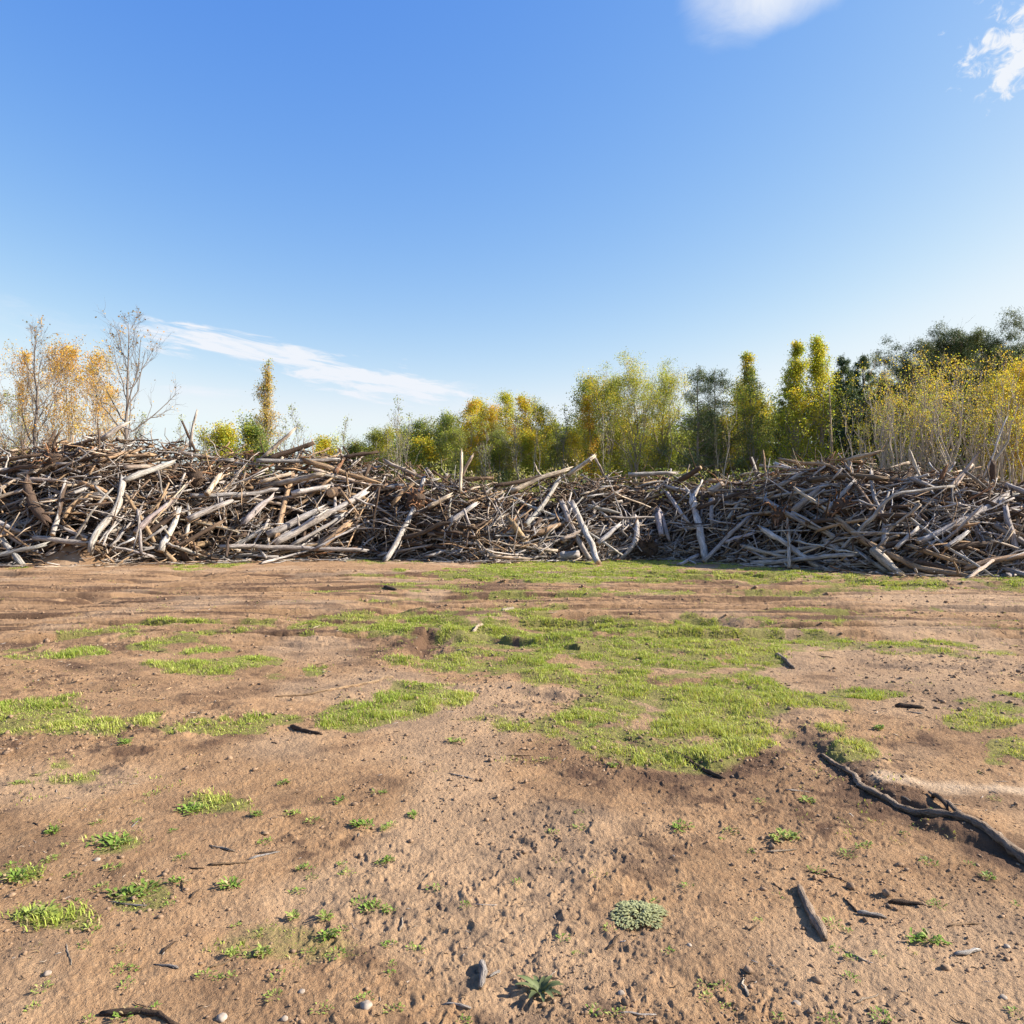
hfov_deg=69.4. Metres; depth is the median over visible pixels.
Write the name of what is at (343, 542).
log
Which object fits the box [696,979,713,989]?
weed
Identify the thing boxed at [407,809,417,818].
weed
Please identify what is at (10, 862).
weed
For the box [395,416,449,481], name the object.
green tree
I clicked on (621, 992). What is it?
stone
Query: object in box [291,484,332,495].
log
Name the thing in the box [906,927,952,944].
weed
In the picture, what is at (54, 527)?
log
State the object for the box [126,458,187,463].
log
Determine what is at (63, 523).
log
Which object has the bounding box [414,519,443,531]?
log
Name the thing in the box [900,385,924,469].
young tree
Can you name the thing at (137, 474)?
log
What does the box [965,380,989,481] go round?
young tree
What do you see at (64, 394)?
birch tree
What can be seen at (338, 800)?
weed
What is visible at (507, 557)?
log
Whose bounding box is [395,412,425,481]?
sapling
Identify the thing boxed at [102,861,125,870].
weed
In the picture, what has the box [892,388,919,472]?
young tree
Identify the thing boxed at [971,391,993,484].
young tree
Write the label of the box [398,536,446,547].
log
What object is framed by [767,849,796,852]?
twig
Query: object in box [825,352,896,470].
spruce tree
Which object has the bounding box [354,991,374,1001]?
weed
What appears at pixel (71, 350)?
birch tree
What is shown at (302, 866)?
weed
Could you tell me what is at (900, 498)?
log
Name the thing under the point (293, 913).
weed
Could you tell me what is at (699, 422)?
pine tree
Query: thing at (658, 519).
log
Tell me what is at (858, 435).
young tree
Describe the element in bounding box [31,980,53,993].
weed
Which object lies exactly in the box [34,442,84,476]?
log
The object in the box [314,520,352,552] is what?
log
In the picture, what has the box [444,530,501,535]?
log
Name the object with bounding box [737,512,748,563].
log
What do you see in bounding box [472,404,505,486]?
amber tree
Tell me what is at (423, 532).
log
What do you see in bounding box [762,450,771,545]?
log
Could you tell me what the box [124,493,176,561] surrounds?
log
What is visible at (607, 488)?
log
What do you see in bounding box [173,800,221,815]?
weed
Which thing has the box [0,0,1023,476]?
sky
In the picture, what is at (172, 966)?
twig
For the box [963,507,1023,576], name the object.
log
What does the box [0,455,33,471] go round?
log
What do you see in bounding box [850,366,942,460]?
pine tree
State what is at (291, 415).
sapling
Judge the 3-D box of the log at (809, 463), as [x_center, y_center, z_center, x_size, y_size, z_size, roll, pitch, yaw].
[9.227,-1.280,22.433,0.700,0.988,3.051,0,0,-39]
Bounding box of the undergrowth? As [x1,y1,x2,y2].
[392,449,1019,505]
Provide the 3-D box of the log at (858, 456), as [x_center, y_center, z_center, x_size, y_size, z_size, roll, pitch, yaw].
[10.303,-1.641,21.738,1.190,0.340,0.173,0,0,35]
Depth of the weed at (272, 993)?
2.45 m
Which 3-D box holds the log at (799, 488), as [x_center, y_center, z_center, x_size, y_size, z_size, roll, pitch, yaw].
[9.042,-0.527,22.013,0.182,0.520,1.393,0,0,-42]
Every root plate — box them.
[26,441,69,488]
[170,463,206,491]
[399,479,436,524]
[623,526,665,560]
[763,502,796,533]
[824,489,858,531]
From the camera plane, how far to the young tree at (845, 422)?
30.09 m
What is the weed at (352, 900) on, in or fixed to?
on the ground at (620, 829)
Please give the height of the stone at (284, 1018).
0.014 m
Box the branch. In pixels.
[275,675,393,696]
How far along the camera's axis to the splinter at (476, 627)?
9.76 m
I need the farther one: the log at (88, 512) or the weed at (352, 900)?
the log at (88, 512)
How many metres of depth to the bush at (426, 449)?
43.67 m
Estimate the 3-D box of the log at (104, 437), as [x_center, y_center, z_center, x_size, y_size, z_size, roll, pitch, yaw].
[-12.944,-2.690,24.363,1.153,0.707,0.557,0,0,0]
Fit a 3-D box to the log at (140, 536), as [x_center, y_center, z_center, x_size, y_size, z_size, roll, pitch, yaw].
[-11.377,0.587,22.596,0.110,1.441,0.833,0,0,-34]
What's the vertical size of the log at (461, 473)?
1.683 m
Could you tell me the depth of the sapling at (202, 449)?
38.03 m
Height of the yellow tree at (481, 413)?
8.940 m
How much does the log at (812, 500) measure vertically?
2.150 m
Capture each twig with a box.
[66,944,71,964]
[108,901,145,905]
[153,964,178,968]
[161,941,176,953]
[207,861,249,865]
[209,844,234,851]
[210,957,234,967]
[248,851,279,859]
[399,917,403,931]
[441,1002,470,1008]
[508,754,534,755]
[606,934,619,949]
[617,1011,656,1015]
[741,977,748,996]
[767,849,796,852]
[806,871,846,881]
[843,950,866,961]
[844,897,856,912]
[855,993,878,1003]
[857,910,886,918]
[888,899,922,904]
[947,922,981,927]
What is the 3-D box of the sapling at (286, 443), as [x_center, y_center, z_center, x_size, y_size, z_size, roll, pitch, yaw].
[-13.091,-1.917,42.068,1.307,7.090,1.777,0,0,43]
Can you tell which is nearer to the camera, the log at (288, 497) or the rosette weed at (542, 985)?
the rosette weed at (542, 985)
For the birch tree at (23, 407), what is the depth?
40.94 m
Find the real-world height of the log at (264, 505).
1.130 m
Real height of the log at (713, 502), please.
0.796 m
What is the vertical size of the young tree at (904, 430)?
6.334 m
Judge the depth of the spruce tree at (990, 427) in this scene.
42.98 m
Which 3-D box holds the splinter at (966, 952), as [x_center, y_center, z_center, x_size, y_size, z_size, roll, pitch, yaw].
[1.643,1.585,2.664,0.117,0.016,0.021,0,0,-15]
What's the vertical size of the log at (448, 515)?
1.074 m
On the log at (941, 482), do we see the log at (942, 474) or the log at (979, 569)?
the log at (942, 474)
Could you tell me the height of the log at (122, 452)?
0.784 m
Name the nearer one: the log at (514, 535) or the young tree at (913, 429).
the log at (514, 535)
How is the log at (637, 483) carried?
on the log at (644, 484)
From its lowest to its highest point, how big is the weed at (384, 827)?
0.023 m
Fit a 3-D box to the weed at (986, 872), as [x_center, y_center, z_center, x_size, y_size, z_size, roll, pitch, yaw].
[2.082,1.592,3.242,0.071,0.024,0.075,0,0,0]
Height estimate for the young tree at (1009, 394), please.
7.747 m
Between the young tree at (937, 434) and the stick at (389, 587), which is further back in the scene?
the young tree at (937, 434)
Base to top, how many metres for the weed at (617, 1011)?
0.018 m
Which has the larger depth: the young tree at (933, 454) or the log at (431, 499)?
the young tree at (933, 454)
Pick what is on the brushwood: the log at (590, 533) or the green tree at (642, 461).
the log at (590, 533)
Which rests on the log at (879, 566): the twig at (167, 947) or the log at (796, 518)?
the log at (796, 518)
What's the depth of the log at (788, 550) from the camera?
21.01 m
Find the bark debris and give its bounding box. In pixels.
[5,464,1019,562]
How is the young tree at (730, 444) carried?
on the ground at (620, 829)
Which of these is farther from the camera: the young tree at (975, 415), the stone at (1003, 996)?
the young tree at (975, 415)
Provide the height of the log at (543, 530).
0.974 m
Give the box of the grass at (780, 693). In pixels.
[0,559,1023,980]
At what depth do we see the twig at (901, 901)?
3.00 m
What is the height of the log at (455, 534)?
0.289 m
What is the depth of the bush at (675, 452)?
45.62 m
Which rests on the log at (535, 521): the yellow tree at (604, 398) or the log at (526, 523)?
the log at (526, 523)
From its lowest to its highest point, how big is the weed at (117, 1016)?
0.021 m
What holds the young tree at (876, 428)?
on the ground at (620, 829)
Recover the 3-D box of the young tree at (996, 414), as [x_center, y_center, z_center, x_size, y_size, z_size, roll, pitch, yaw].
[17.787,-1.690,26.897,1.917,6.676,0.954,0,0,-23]
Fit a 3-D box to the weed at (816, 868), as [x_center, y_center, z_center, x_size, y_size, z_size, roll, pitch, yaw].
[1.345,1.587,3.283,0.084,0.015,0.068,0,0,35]
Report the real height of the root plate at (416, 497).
1.670 m
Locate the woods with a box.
[361,380,1023,495]
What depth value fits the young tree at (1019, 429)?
27.05 m
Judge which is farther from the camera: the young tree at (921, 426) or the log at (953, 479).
the young tree at (921, 426)
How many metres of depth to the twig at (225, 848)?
3.51 m
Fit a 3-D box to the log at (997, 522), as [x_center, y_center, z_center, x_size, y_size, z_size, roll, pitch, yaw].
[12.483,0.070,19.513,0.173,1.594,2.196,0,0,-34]
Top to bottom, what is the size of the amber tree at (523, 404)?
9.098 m
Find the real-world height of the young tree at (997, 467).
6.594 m
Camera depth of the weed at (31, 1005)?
2.38 m
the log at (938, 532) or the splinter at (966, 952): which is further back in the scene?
the log at (938, 532)
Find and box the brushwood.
[0,423,1023,577]
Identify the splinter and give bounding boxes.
[472,623,481,631]
[489,970,499,977]
[953,947,981,955]
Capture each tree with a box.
[0,314,72,463]
[0,339,57,457]
[0,361,21,449]
[0,375,60,451]
[9,333,103,450]
[11,340,92,458]
[19,334,114,467]
[53,346,138,453]
[57,333,150,450]
[73,305,186,457]
[85,380,134,448]
[245,358,286,476]
[357,424,393,478]
[368,423,404,481]
[382,422,392,477]
[391,420,437,481]
[393,419,402,476]
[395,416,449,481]
[430,407,467,479]
[434,424,473,490]
[446,396,494,481]
[461,397,498,488]
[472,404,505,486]
[474,423,522,487]
[487,387,521,490]
[504,393,544,487]
[517,396,560,487]
[529,409,541,501]
[533,417,544,495]
[534,417,566,500]
[542,424,586,487]
[552,425,584,484]
[556,372,630,477]
[564,360,652,485]
[565,394,606,480]
[577,350,674,486]
[596,396,610,485]
[597,427,624,492]
[623,355,694,491]
[627,431,651,478]
[645,365,753,498]
[665,427,692,481]
[666,387,678,476]
[670,400,725,498]
[671,368,774,487]
[691,411,752,480]
[712,399,720,478]
[715,375,775,484]
[717,384,780,478]
[720,392,739,477]
[720,409,761,484]
[723,404,737,478]
[725,350,780,486]
[744,405,783,475]
[757,339,827,476]
[758,381,811,490]
[782,331,870,467]
[791,388,826,461]
[810,374,858,470]
[814,352,876,474]
[820,376,839,462]
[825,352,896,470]
[832,368,874,461]
[838,374,863,463]
[839,347,974,461]
[841,395,878,471]
[845,401,870,467]
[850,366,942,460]
[854,398,872,468]
[855,409,877,466]
[856,361,882,473]
[856,366,899,470]
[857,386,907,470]
[861,385,890,468]
[863,320,1006,460]
[864,404,873,469]
[865,384,888,489]
[871,373,898,472]
[872,372,902,472]
[872,395,897,471]
[874,355,906,462]
[875,370,908,474]
[875,378,899,486]
[876,388,895,471]
[876,392,899,472]
[879,372,907,468]
[882,403,903,474]
[885,364,904,469]
[885,392,915,467]
[889,363,930,471]
[889,391,916,468]
[891,385,915,474]
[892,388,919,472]
[894,323,993,475]
[895,386,923,470]
[896,354,918,455]
[897,397,923,460]
[898,369,927,467]
[899,388,928,473]
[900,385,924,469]
[901,358,931,487]
[903,346,960,474]
[903,354,933,446]
[905,361,962,470]
[905,384,927,467]
[906,360,950,487]
[906,361,956,463]
[906,370,928,470]
[910,354,939,466]
[911,384,942,477]
[916,359,938,459]
[916,371,943,470]
[916,375,936,470]
[917,382,941,469]
[918,375,938,470]
[920,370,957,474]
[921,388,952,471]
[922,347,958,466]
[923,368,948,476]
[926,373,948,463]
[928,355,953,472]
[929,356,972,480]
[931,374,958,463]
[932,305,1023,439]
[932,355,968,468]
[933,352,968,477]
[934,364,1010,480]
[936,365,962,458]
[937,385,961,461]
[939,350,981,464]
[940,381,963,486]
[943,346,986,460]
[946,355,972,455]
[947,390,982,482]
[949,367,979,474]
[953,373,988,483]
[957,325,1023,447]
[958,371,980,464]
[958,383,989,469]
[962,357,1015,470]
[963,384,989,465]
[963,387,986,480]
[963,392,980,474]
[964,382,988,480]
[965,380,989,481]
[967,386,988,483]
[968,357,990,473]
[969,369,991,478]
[971,372,1009,489]
[971,387,998,479]
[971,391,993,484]
[977,356,1023,483]
[977,366,1023,480]
[977,371,1013,469]
[977,396,998,461]
[978,367,1003,475]
[979,370,1006,488]
[980,355,1023,488]
[982,380,1017,482]
[984,389,1010,477]
[985,342,1023,428]
[985,344,1023,483]
[988,361,1023,482]
[990,351,1020,462]
[990,396,1018,482]
[991,363,1016,481]
[991,391,1020,485]
[992,352,1023,454]
[1000,385,1019,473]
[1003,404,1021,481]
[1005,381,1023,480]
[1006,356,1023,457]
[1008,380,1023,484]
[1009,328,1023,441]
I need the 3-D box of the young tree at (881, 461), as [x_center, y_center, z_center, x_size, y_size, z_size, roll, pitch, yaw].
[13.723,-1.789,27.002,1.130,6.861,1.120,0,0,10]
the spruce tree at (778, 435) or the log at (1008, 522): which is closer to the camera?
the log at (1008, 522)
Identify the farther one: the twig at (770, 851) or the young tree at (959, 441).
the young tree at (959, 441)
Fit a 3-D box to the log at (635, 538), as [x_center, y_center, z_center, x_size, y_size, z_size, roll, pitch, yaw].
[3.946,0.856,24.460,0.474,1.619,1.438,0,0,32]
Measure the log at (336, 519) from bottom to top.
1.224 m
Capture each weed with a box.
[0,866,41,883]
[5,859,22,867]
[7,780,22,785]
[13,899,59,920]
[23,1000,40,1011]
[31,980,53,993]
[41,854,60,863]
[44,826,59,833]
[83,920,101,933]
[83,1013,96,1023]
[85,829,131,853]
[88,881,109,891]
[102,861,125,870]
[104,878,161,902]
[110,961,131,974]
[111,1005,141,1023]
[117,975,135,988]
[118,737,133,744]
[119,837,131,844]
[163,875,190,884]
[172,852,189,858]
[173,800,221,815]
[194,967,216,978]
[217,876,245,888]
[222,970,236,977]
[225,946,241,956]
[242,951,255,961]
[250,808,262,816]
[253,944,273,958]
[256,836,272,844]
[262,988,281,1000]
[270,969,284,979]
[277,778,292,785]
[283,809,300,814]
[285,909,299,919]
[287,886,305,893]
[295,860,316,869]
[309,1000,333,1013]
[314,928,340,941]
[316,909,334,920]
[326,946,346,960]
[333,795,345,803]
[337,867,355,875]
[349,816,374,828]
[351,894,367,905]
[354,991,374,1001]
[358,900,379,911]
[372,788,386,792]
[378,855,394,863]
[379,823,390,830]
[381,903,398,912]
[383,1002,404,1012]
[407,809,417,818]
[446,737,465,742]
[456,1013,472,1023]
[515,975,563,1001]
[556,933,570,941]
[585,1003,605,1016]
[605,1006,625,1018]
[607,761,618,766]
[611,900,668,929]
[671,819,694,832]
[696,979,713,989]
[699,990,712,999]
[711,979,730,990]
[769,828,801,842]
[772,1010,785,1019]
[798,795,815,802]
[807,865,825,873]
[817,1010,841,1023]
[822,916,844,928]
[836,848,857,857]
[842,970,860,982]
[843,952,858,960]
[854,840,871,847]
[867,1005,895,1022]
[873,724,884,729]
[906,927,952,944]
[918,856,938,865]
[926,900,944,909]
[979,870,996,879]
[1003,1006,1020,1018]
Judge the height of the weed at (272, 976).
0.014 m
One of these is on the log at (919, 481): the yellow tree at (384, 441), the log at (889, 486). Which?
the log at (889, 486)
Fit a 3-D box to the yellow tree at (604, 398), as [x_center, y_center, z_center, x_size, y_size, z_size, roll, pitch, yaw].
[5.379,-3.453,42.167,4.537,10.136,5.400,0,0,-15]
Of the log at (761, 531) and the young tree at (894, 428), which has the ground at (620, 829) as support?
the young tree at (894, 428)
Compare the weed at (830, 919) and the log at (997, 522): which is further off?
the log at (997, 522)
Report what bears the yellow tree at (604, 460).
on the ground at (620, 829)
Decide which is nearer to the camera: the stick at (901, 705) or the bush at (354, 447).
the stick at (901, 705)
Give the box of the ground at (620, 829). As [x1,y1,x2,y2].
[0,545,1023,1023]
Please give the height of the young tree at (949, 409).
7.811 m
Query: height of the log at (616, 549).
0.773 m
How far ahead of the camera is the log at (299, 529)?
24.39 m
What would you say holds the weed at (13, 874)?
on the ground at (620, 829)
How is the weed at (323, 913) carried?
on the ground at (620, 829)
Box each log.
[0,446,40,461]
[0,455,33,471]
[0,464,42,477]
[0,466,43,490]
[0,488,23,498]
[0,520,27,535]
[0,526,27,546]
[0,529,56,557]
[0,533,25,566]
[0,541,49,556]
[1,497,35,517]
[1,544,101,561]
[4,493,47,515]
[11,520,36,526]
[17,468,41,476]
[22,474,53,528]
[29,477,57,482]
[32,535,96,544]
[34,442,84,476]
[38,518,92,551]
[41,477,92,484]
[42,494,174,514]
[49,476,68,535]
[51,430,62,450]
[55,541,112,550]
[57,435,101,454]
[57,524,156,558]
[58,454,115,468]
[60,519,114,562]
[62,476,141,487]
[62,491,93,518]
[62,525,89,539]
[67,480,115,497]
[73,488,113,539]
[74,480,112,494]
[87,474,125,556]
[94,484,114,503]
[96,444,154,462]
[97,422,100,457]
[98,523,133,537]
[100,421,132,440]
[100,511,183,555]
[120,513,177,527]
[123,452,156,458]
[123,459,176,482]
[123,464,153,469]
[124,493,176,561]
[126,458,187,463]
[127,490,170,536]
[133,499,174,533]
[135,546,229,560]
[136,508,142,554]
[142,481,187,533]
[146,534,224,547]
[158,506,181,552]
[160,458,208,480]
[161,515,239,532]
[164,472,223,479]
[169,520,224,549]
[170,534,189,561]
[175,532,225,561]
[175,546,206,559]
[178,450,239,462]
[181,421,197,453]
[182,499,222,513]
[182,517,236,530]
[185,504,190,536]
[186,499,234,522]
[188,409,197,448]
[190,488,283,497]
[201,481,242,501]
[204,473,229,495]
[209,444,246,472]
[212,523,268,554]
[219,530,371,552]
[224,495,303,502]
[225,525,251,559]
[233,497,339,525]
[235,459,291,466]
[238,471,327,489]
[240,497,275,527]
[243,485,278,497]
[244,492,274,524]
[256,448,343,462]
[258,550,309,564]
[260,427,296,458]
[260,471,293,483]
[263,441,314,458]
[265,504,328,537]
[270,543,319,554]
[272,486,369,544]
[273,451,301,538]
[275,458,324,471]
[284,478,331,516]
[290,512,345,545]
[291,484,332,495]
[292,470,346,484]
[292,484,362,490]
[294,541,351,545]
[301,458,381,483]
[307,468,369,486]
[307,474,338,478]
[312,520,370,549]
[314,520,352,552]
[315,514,361,543]
[316,490,366,498]
[324,456,344,475]
[326,486,350,497]
[331,482,336,506]
[332,484,419,517]
[340,451,379,458]
[341,465,383,476]
[361,545,421,557]
[376,533,433,556]
[378,542,450,551]
[380,478,438,490]
[382,458,430,481]
[382,475,425,561]
[388,474,404,532]
[391,474,420,507]
[395,485,425,491]
[398,529,479,538]
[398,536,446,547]
[401,521,478,539]
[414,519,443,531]
[423,527,519,556]
[425,475,458,511]
[427,492,454,508]
[438,545,493,558]
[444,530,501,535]
[447,498,451,525]
[448,502,479,521]
[459,449,462,493]
[462,453,473,476]
[462,476,493,481]
[469,511,502,530]
[488,554,531,559]
[493,473,561,487]
[495,532,556,536]
[506,462,573,492]
[506,516,557,558]
[511,496,622,555]
[521,512,550,536]
[523,476,562,526]
[529,519,555,540]
[530,509,582,536]
[550,497,586,524]
[558,499,591,558]
[558,518,563,547]
[558,550,579,559]
[560,529,582,542]
[564,453,596,476]
[568,522,640,542]
[569,500,600,564]
[582,487,632,491]
[583,478,628,488]
[588,504,620,513]
[591,454,605,477]
[591,501,628,537]
[595,521,621,545]
[599,538,641,556]
[604,505,661,518]
[619,514,639,558]
[628,471,678,476]
[633,465,669,484]
[634,490,674,503]
[638,480,668,496]
[639,535,673,549]
[655,510,663,537]
[656,507,670,541]
[658,484,704,504]
[658,542,723,559]
[661,499,705,510]
[664,484,715,496]
[666,491,689,522]
[674,466,701,484]
[676,553,699,565]
[685,479,707,558]
[685,487,704,544]
[693,486,757,509]
[702,515,751,562]
[707,481,724,495]
[709,497,714,525]
[720,484,760,508]
[721,526,809,531]
[724,531,755,544]
[727,499,750,524]
[734,529,757,561]
[736,543,801,566]
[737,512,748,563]
[741,541,859,561]
[741,544,786,558]
[750,553,860,567]
[754,490,802,518]
[755,484,831,499]
[757,525,819,567]
[759,482,808,496]
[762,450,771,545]
[764,497,840,540]
[777,457,869,483]
[778,471,808,486]
[782,495,848,509]
[782,537,856,553]
[783,503,790,568]
[791,484,822,512]
[793,486,922,559]
[793,502,844,541]
[795,486,837,498]
[796,532,828,568]
[805,493,913,524]
[806,473,888,482]
[811,485,911,524]
[814,518,877,540]
[820,483,869,488]
[821,537,853,569]
[824,479,856,512]
[827,530,888,571]
[827,537,887,568]
[833,516,980,577]
[837,485,954,552]
[842,450,883,462]
[849,481,914,497]
[850,476,888,524]
[865,531,958,549]
[866,550,955,571]
[869,469,887,523]
[869,547,905,575]
[877,505,983,571]
[881,518,887,548]
[882,493,930,501]
[887,540,1021,577]
[892,481,966,483]
[894,526,920,549]
[898,478,971,480]
[904,512,994,576]
[905,543,976,571]
[907,476,964,495]
[908,450,922,479]
[915,493,1009,544]
[918,496,979,532]
[930,523,1005,553]
[931,520,1006,537]
[938,463,948,480]
[940,541,1023,551]
[944,529,969,549]
[947,450,979,488]
[947,493,1022,538]
[954,463,973,489]
[962,553,1023,571]
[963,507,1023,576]
[966,559,994,577]
[968,493,1019,496]
[981,417,1007,480]
[982,507,1021,543]
[984,499,1023,523]
[989,458,996,481]
[990,508,1023,521]
[990,539,1020,549]
[991,524,1023,536]
[994,523,1023,544]
[1000,502,1023,576]
[1004,482,1023,494]
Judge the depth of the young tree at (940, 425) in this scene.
28.06 m
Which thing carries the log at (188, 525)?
on the brushwood
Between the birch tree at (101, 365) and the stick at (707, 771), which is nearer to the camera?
the stick at (707, 771)
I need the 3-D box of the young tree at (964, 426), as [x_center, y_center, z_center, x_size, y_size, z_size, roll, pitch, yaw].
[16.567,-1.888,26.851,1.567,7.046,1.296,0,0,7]
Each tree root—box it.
[99,1007,178,1023]
[819,753,1023,863]
[931,793,948,810]
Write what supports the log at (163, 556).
on the brushwood
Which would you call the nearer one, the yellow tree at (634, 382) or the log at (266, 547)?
the log at (266, 547)
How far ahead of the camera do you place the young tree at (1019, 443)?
28.64 m
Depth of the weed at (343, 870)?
3.29 m
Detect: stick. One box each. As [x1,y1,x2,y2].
[290,724,322,734]
[383,585,396,590]
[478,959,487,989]
[670,750,725,778]
[775,652,794,668]
[797,884,827,941]
[895,702,924,708]
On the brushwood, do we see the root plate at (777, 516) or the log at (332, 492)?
the root plate at (777, 516)
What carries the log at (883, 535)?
on the log at (926, 563)
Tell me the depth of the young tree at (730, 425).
36.20 m
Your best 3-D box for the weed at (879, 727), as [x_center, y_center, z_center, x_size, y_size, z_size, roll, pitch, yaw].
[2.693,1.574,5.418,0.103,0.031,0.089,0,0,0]
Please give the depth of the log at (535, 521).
24.53 m
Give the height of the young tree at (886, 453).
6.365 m
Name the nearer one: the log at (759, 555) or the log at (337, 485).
the log at (759, 555)
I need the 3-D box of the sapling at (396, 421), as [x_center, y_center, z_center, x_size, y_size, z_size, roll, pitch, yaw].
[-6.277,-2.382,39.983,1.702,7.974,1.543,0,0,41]
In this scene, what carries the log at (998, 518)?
on the brushwood
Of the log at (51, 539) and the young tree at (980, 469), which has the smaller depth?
the log at (51, 539)
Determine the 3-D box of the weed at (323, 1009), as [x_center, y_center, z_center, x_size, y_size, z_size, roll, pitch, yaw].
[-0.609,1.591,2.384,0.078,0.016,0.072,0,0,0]
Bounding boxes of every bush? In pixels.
[189,419,254,475]
[228,409,282,476]
[301,430,353,472]
[335,437,370,471]
[389,428,451,489]
[500,424,556,494]
[568,420,614,476]
[598,414,651,491]
[639,426,685,498]
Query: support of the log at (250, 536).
on the brushwood
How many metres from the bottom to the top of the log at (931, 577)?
1.010 m
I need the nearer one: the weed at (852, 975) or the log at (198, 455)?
the weed at (852, 975)
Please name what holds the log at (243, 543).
on the brushwood
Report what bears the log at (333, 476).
on the log at (316, 470)
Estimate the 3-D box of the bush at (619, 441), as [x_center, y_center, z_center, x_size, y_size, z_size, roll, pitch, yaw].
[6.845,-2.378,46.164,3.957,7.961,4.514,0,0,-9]
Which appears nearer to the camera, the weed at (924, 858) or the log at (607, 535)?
the weed at (924, 858)
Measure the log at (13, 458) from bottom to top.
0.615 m
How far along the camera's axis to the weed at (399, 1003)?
2.38 m
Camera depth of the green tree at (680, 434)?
46.76 m
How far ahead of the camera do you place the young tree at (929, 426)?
30.49 m
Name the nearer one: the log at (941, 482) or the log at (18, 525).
the log at (941, 482)
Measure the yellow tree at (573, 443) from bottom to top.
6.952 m
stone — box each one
[44,970,51,976]
[216,1012,227,1022]
[281,1015,287,1021]
[360,1000,372,1009]
[618,990,624,995]
[999,994,1007,999]
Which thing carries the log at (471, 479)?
on the brushwood
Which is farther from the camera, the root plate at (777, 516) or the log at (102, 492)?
the log at (102, 492)
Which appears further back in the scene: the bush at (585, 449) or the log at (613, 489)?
the bush at (585, 449)
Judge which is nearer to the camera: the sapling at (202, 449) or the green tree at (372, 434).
the sapling at (202, 449)
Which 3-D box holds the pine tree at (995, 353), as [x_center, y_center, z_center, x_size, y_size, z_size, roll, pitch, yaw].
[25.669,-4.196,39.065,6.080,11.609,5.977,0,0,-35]
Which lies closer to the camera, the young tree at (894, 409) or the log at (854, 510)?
the log at (854, 510)
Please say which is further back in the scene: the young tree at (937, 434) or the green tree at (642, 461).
the green tree at (642, 461)
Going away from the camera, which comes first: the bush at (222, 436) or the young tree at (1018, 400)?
the young tree at (1018, 400)
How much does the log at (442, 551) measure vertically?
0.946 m
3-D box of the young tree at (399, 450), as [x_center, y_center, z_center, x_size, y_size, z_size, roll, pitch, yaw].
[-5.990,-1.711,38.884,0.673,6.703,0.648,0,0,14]
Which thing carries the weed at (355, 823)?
on the ground at (620, 829)
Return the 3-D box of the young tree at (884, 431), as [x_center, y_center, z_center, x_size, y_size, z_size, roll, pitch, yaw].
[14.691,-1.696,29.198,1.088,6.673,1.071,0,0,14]
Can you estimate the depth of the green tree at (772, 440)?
42.58 m
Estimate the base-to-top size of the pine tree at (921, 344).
11.241 m
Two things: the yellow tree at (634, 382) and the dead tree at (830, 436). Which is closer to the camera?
the dead tree at (830, 436)
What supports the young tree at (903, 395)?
on the ground at (620, 829)
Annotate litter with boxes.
[0,600,1023,1023]
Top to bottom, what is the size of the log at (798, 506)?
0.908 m
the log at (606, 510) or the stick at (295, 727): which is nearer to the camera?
the stick at (295, 727)
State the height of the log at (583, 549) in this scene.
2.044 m
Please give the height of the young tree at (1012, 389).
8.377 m
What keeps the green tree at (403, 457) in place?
on the ground at (620, 829)
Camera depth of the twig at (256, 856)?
3.42 m
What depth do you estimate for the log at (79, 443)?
24.17 m
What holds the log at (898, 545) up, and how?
on the log at (932, 553)
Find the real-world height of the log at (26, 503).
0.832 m
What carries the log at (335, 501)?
on the log at (299, 529)
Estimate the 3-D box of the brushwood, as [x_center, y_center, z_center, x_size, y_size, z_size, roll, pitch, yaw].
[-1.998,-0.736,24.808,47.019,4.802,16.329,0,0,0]
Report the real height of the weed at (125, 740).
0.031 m
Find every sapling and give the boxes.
[2,390,28,461]
[129,410,147,439]
[172,414,187,461]
[197,430,213,461]
[274,418,289,474]
[281,404,318,472]
[338,415,357,464]
[381,395,412,480]
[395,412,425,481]
[472,423,496,489]
[499,407,528,491]
[550,404,575,480]
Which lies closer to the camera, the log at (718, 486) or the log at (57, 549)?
the log at (57, 549)
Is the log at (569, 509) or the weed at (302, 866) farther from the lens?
the log at (569, 509)
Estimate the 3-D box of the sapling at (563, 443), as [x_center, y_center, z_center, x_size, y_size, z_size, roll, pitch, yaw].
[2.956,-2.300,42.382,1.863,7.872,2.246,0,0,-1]
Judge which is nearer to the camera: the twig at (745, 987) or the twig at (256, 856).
the twig at (745, 987)
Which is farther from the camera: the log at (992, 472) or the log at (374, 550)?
the log at (374, 550)
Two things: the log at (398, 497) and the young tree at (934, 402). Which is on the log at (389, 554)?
the log at (398, 497)
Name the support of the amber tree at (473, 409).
on the ground at (620, 829)
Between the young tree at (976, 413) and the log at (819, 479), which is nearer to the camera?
the log at (819, 479)
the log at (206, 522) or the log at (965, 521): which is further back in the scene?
the log at (206, 522)
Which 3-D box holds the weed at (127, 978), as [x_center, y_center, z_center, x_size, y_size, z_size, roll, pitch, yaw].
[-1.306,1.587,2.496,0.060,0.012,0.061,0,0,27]
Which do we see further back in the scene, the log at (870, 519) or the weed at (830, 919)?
the log at (870, 519)
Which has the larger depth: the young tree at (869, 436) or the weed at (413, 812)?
the young tree at (869, 436)
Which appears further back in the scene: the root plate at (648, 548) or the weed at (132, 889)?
the root plate at (648, 548)
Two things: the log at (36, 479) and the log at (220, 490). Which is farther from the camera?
the log at (220, 490)

